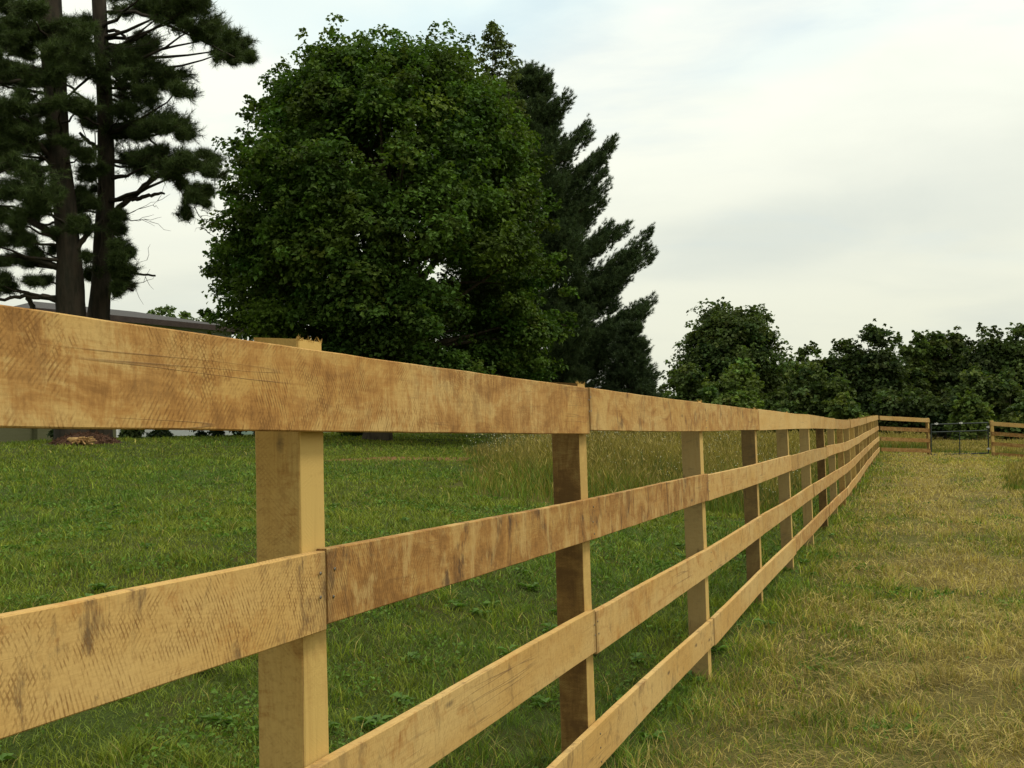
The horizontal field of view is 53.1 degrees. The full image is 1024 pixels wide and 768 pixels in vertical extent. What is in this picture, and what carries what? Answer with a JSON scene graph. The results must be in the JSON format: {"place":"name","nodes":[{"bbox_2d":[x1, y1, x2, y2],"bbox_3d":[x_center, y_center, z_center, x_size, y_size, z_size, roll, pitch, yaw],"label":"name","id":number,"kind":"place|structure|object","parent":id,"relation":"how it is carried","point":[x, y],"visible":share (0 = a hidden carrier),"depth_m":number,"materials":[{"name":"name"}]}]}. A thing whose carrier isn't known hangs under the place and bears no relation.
{"place":"outdoors","nodes":[
{"label":"outdoors","id":0,"kind":"place"},
{"bbox_2d":[235,431,252,434],"bbox_3d":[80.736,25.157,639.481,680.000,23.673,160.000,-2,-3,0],"label":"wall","id":1,"kind":"structure","parent":0,"point":[248,432],"depth_m":627.10,"materials":[{"name":"grey"}]},
{"bbox_2d":[0,432,880,767],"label":"lawn grass","id":2,"kind":"structure","parent":0,"point":[120,752],"depth_m":8.52,"materials":[{"name":"green plant"}]},
{"bbox_2d":[0,431,1023,767],"bbox_3d":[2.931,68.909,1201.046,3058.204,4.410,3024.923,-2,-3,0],"label":"ground","id":3,"kind":"structure","parent":0,"point":[716,737],"depth_m":6.36,"materials":[{"name":"green plant"}]},
{"bbox_2d":[46,429,53,437],"bbox_3d":[-14.951,1.620,33.986,0.831,1.197,0.875,-2,-3,0],"label":"shrub","id":4,"kind":"object","parent":3,"relation":"on","point":[50,433],"visible":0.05,"depth_m":33.78,"materials":[{"name":"green plant"}]},
{"bbox_2d":[0,0,108,439],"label":"pine tree","id":5,"kind":"object","parent":3,"relation":"on","point":[51,33],"visible":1,"depth_m":27.06,"materials":[{"name":"green plant"}]},
{"bbox_2d":[49,430,121,445],"bbox_3d":[-11.515,1.472,27.428,1.806,0.484,2.381,-2,-3,0],"label":"mulch mound","id":6,"kind":"object","parent":3,"relation":"on","point":[85,438],"visible":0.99,"depth_m":27.13,"materials":[{"name":"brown wood"}]},
{"bbox_2d":[0,301,242,442],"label":"house","id":7,"kind":"structure","parent":3,"relation":"on","point":[29,434],"depth_m":45.85,"materials":[{"name":"beige"}]},
{"bbox_2d":[117,429,145,438],"bbox_3d":[-12.609,1.676,34.035,0.942,0.934,0.889,-2,-3,0],"label":"shrub","id":8,"kind":"object","parent":3,"relation":"on","point":[123,433],"visible":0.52,"depth_m":33.85,"materials":[{"name":"green plant"}]},
{"bbox_2d":[146,430,173,437],"bbox_3d":[-12.339,1.854,36.022,1.019,0.740,1.174,-2,-3,0],"label":"shrub","id":9,"kind":"object","parent":3,"relation":"on","point":[160,433],"visible":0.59,"depth_m":35.83,"materials":[{"name":"green plant"}]},
{"bbox_2d":[67,0,261,437],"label":"pine tree","id":10,"kind":"object","parent":3,"relation":"on","point":[148,75],"visible":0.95,"depth_m":28.56,"materials":[{"name":"green plant"}]},
{"bbox_2d":[147,304,220,323],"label":"distant tree","id":11,"kind":"object","parent":3,"relation":"on","point":[169,310],"visible":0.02,"depth_m":65.69,"materials":[{"name":"green plant"}]},
{"bbox_2d":[189,430,246,436],"bbox_3d":[-10.840,1.247,37.910,2.228,2.054,2.065,-2,-3,0],"label":"shrub","id":12,"kind":"object","parent":3,"relation":"on","point":[212,433],"visible":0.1,"depth_m":37.90,"materials":[{"name":"green plant"}]},
{"bbox_2d":[336,432,362,436],"bbox_3d":[-6.298,1.892,40.023,1.174,0.952,1.112,-2,-3,0],"label":"shrub","id":13,"kind":"object","parent":3,"relation":"on","point":[351,433],"visible":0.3,"depth_m":39.68,"materials":[{"name":"green plant"}]},
{"bbox_2d":[196,12,579,440],"bbox_3d":[-4.132,-4.942,36.016,12.667,14.499,13.761,-4,-4,39],"label":"maple tree","id":14,"kind":"object","parent":3,"relation":"on","point":[394,126],"visible":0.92,"depth_m":32.20,"materials":[{"name":"green plant"}]},
{"bbox_2d":[0,500,834,766],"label":"weeds","id":15,"kind":"object","parent":3,"relation":"on","point":[375,719],"visible":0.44,"depth_m":6.53,"materials":[{"name":"green plant"}]},
{"bbox_2d":[0,305,879,767],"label":"wooden fence","id":16,"kind":"object","parent":3,"relation":"on","point":[288,597],"visible":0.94,"depth_m":2.18,"materials":[{"name":"wood"}]},
{"bbox_2d":[474,19,536,434],"bbox_3d":[-0.396,-6.362,42.812,3.149,17.914,2.947,-2,-3,0],"label":"locust tree","id":17,"kind":"object","parent":3,"relation":"on","point":[498,43],"visible":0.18,"depth_m":42.80,"materials":[{"name":"green plant"}]},
{"bbox_2d":[0,466,1023,767],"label":"clover","id":18,"kind":"object","parent":3,"relation":"on","point":[348,688],"visible":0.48,"depth_m":8.11,"materials":[{"name":"green plant"}]},
{"bbox_2d":[435,59,659,389],"bbox_3d":[0.557,-6.017,46.371,9.867,17.601,9.896,1,-4,-42],"label":"white pine","id":19,"kind":"object","parent":3,"relation":"on","point":[584,355],"visible":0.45,"depth_m":44.99,"materials":[{"name":"green plant"}]},
{"bbox_2d":[600,319,665,432],"bbox_3d":[4.915,0.073,43.063,3.133,5.663,3.246,-3,-4,23],"label":"spruce tree","id":20,"kind":"object","parent":3,"relation":"on","point":[631,369],"visible":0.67,"depth_m":42.46,"materials":[{"name":"green plant"}]},
{"bbox_2d":[655,384,671,397],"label":"hedgerow bush","id":21,"kind":"object","parent":3,"relation":"on","point":[663,386],"visible":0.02,"depth_m":77.85,"materials":[{"name":"green plant"}]},
{"bbox_2d":[654,362,723,432],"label":"hedgerow bush","id":22,"kind":"object","parent":3,"relation":"on","point":[685,390],"visible":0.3,"depth_m":74.38,"materials":[{"name":"green plant"}]},
{"bbox_2d":[656,296,797,395],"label":"hedgerow tree","id":23,"kind":"object","parent":3,"relation":"on","point":[719,339],"visible":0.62,"depth_m":79.96,"materials":[{"name":"green plant"}]},
{"bbox_2d":[694,376,764,432],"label":"hedgerow bush","id":24,"kind":"object","parent":3,"relation":"on","point":[740,398],"visible":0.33,"depth_m":71.26,"materials":[{"name":"green plant"}]},
{"bbox_2d":[714,357,767,408],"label":"hedgerow bush","id":25,"kind":"object","parent":3,"relation":"on","point":[746,373],"visible":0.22,"depth_m":73.67,"materials":[{"name":"green plant"}]},
{"bbox_2d":[756,381,808,432],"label":"hedgerow bush","id":26,"kind":"object","parent":3,"relation":"on","point":[777,401],"visible":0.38,"depth_m":72.35,"materials":[{"name":"green plant"}]},
{"bbox_2d":[780,360,813,433],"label":"hedgerow tree","id":27,"kind":"object","parent":3,"relation":"on","point":[797,367],"visible":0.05,"depth_m":83.30,"materials":[{"name":"green plant"}]},
{"bbox_2d":[780,362,834,433],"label":"hedgerow bush","id":28,"kind":"object","parent":3,"relation":"on","point":[808,401],"visible":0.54,"depth_m":73.00,"materials":[{"name":"green plant"}]},
{"bbox_2d":[795,340,829,399],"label":"hedgerow tree","id":29,"kind":"object","parent":3,"relation":"on","point":[802,353],"visible":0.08,"depth_m":85.70,"materials":[{"name":"green plant"}]},
{"bbox_2d":[811,369,856,432],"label":"hedgerow bush","id":30,"kind":"object","parent":3,"relation":"on","point":[836,384],"visible":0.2,"depth_m":72.40,"materials":[{"name":"green plant"}]},
{"bbox_2d":[820,338,862,380],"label":"hedgerow tree","id":31,"kind":"object","parent":3,"relation":"on","point":[833,364],"visible":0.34,"depth_m":85.24,"materials":[{"name":"green plant"}]},
{"bbox_2d":[821,391,869,433],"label":"hedgerow bush","id":32,"kind":"object","parent":3,"relation":"on","point":[843,406],"visible":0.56,"depth_m":70.41,"materials":[{"name":"green plant"}]},
{"bbox_2d":[828,346,877,376],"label":"hedgerow tree","id":33,"kind":"object","parent":3,"relation":"on","point":[845,355],"visible":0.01,"depth_m":95.82,"materials":[{"name":"green plant"}]},
{"bbox_2d":[825,318,920,415],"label":"hedgerow tree","id":34,"kind":"object","parent":3,"relation":"on","point":[885,368],"visible":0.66,"depth_m":82.92,"materials":[{"name":"green plant"}]},
{"bbox_2d":[867,383,936,434],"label":"hedgerow bush","id":35,"kind":"object","parent":3,"relation":"on","point":[900,403],"visible":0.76,"depth_m":77.06,"materials":[{"name":"green plant"}]},
{"bbox_2d":[879,416,930,454],"bbox_3d":[15.977,2.255,41.676,3.265,1.950,0.133,1,-4,-34],"label":"wooden fence","id":36,"kind":"object","parent":3,"relation":"on","point":[926,429],"visible":0.97,"depth_m":41.71,"materials":[{"name":"brown wood"}]},
{"bbox_2d":[930,422,990,454],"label":"metal gate","id":37,"kind":"structure","parent":36,"relation":"attached to","point":[987,432],"depth_m":42.48,"materials":[{"name":"metal"}]},
{"bbox_2d":[898,330,937,399],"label":"hedgerow tree","id":38,"kind":"object","parent":3,"relation":"on","point":[920,348],"visible":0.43,"depth_m":85.36,"materials":[{"name":"green plant"}]},
{"bbox_2d":[907,388,957,439],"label":"hedgerow bush","id":39,"kind":"object","parent":3,"relation":"on","point":[938,409],"visible":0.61,"depth_m":75.25,"materials":[{"name":"green plant"}]},
{"bbox_2d":[922,330,953,437],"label":"hedgerow tree","id":40,"kind":"object","parent":3,"relation":"on","point":[939,342],"visible":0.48,"depth_m":86.36,"materials":[{"name":"green plant"}]},
{"bbox_2d":[938,325,967,399],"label":"hedgerow tree","id":41,"kind":"object","parent":3,"relation":"on","point":[954,339],"visible":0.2,"depth_m":87.36,"materials":[{"name":"green plant"}]},
{"bbox_2d":[944,389,996,440],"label":"hedgerow bush","id":42,"kind":"object","parent":3,"relation":"on","point":[970,408],"visible":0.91,"depth_m":71.30,"materials":[{"name":"green plant"}]},
{"bbox_2d":[941,363,1009,436],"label":"hedgerow bush","id":43,"kind":"object","parent":3,"relation":"on","point":[972,375],"visible":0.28,"depth_m":76.18,"materials":[{"name":"green plant"}]},
{"bbox_2d":[941,322,1023,436],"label":"hedgerow tree","id":44,"kind":"object","parent":3,"relation":"on","point":[984,355],"visible":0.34,"depth_m":85.04,"materials":[{"name":"green plant"}]},
{"bbox_2d":[977,367,1023,437],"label":"hedgerow bush","id":45,"kind":"object","parent":3,"relation":"on","point":[1011,392],"visible":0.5,"depth_m":75.37,"materials":[{"name":"green plant"}]},
{"bbox_2d":[985,322,1023,412],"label":"hedgerow tree","id":46,"kind":"object","parent":3,"relation":"on","point":[1014,347],"visible":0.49,"depth_m":83.36,"materials":[{"name":"green plant"}]},
{"bbox_2d":[990,420,1023,457],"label":"wooden fence","id":47,"kind":"object","parent":3,"relation":"on","point":[993,434],"visible":0.91,"depth_m":42.24,"materials":[{"name":"brown wood"}]},
{"bbox_2d":[994,399,1023,440],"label":"hedgerow bush","id":48,"kind":"object","parent":3,"relation":"on","point":[1014,413],"visible":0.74,"depth_m":72.48,"materials":[{"name":"green plant"}]},
{"bbox_2d":[0,0,1023,395],"label":"sky","id":49,"kind":"structure","parent":0,"point":[836,167],"materials":[{"name":"white"}]},
{"bbox_2d":[466,431,815,508],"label":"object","id":50,"kind":"object","parent":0,"point":[641,459],"visible":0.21,"depth_m":21.54,"materials":[{"name":"green plant"}]},
{"bbox_2d":[460,429,1023,515],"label":"meadow grass","id":51,"kind":"structure","parent":0,"point":[527,470],"depth_m":20.61,"materials":[{"name":"green plant"}]},
{"bbox_2d":[619,451,1023,767],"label":"track grass","id":52,"kind":"structure","parent":0,"point":[811,583],"depth_m":7.09,"materials":[{"name":"green plant"}]}
]}

